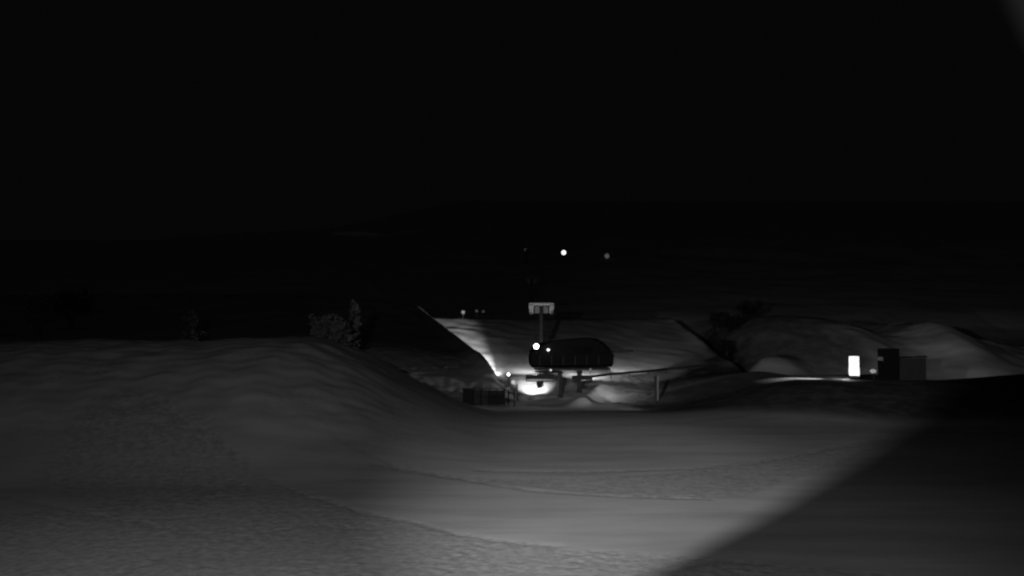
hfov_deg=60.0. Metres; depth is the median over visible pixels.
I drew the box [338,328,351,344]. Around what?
shrub
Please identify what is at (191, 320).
snow gum
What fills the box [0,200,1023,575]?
ground
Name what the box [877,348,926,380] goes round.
equipment shed
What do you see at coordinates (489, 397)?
barrier fence
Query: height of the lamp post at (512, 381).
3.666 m
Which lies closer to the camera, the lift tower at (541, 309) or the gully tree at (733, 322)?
the lift tower at (541, 309)
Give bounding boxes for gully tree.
[704,310,733,330]
[716,339,734,359]
[724,315,746,334]
[731,297,762,316]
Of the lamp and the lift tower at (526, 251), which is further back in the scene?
the lift tower at (526, 251)
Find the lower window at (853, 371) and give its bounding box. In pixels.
[849,367,859,375]
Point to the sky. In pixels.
(142, 120)
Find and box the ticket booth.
[848,355,859,377]
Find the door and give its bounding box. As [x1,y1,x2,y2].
[900,367,908,379]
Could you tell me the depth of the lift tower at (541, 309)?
117.65 m
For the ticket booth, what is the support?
on the ground
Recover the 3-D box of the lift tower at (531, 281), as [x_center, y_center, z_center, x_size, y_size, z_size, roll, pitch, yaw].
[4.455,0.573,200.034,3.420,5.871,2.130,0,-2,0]
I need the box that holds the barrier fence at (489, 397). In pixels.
[474,388,504,405]
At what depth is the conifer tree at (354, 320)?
99.72 m
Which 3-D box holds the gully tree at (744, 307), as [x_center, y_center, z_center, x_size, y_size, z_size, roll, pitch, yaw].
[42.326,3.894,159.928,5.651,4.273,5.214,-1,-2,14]
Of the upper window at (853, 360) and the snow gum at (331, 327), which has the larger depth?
the upper window at (853, 360)
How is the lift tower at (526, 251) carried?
on the ground
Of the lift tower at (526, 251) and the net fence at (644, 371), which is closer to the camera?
the net fence at (644, 371)
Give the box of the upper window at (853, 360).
[849,356,858,366]
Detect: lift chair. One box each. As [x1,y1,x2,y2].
[526,368,553,388]
[572,370,592,388]
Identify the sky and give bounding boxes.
[0,0,1023,240]
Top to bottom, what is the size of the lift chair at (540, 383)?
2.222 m
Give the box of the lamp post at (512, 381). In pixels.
[507,373,514,404]
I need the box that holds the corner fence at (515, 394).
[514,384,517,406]
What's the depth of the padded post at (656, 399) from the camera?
96.99 m
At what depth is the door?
91.41 m
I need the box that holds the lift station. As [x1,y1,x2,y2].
[528,337,632,397]
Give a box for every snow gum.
[177,311,205,340]
[309,313,348,341]
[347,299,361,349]
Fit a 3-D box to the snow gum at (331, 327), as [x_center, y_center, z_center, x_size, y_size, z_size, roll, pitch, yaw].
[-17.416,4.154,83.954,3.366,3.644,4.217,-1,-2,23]
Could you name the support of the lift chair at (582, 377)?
hanging from the lift station
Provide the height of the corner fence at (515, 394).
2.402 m
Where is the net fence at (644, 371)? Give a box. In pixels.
[591,363,709,377]
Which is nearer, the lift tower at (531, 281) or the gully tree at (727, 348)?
the gully tree at (727, 348)
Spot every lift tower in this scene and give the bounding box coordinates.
[522,249,530,263]
[524,277,538,301]
[528,303,553,342]
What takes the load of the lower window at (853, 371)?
in the ticket booth
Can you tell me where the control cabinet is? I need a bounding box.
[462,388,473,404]
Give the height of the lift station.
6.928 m
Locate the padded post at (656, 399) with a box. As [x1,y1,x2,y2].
[654,375,658,402]
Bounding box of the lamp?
[869,369,875,379]

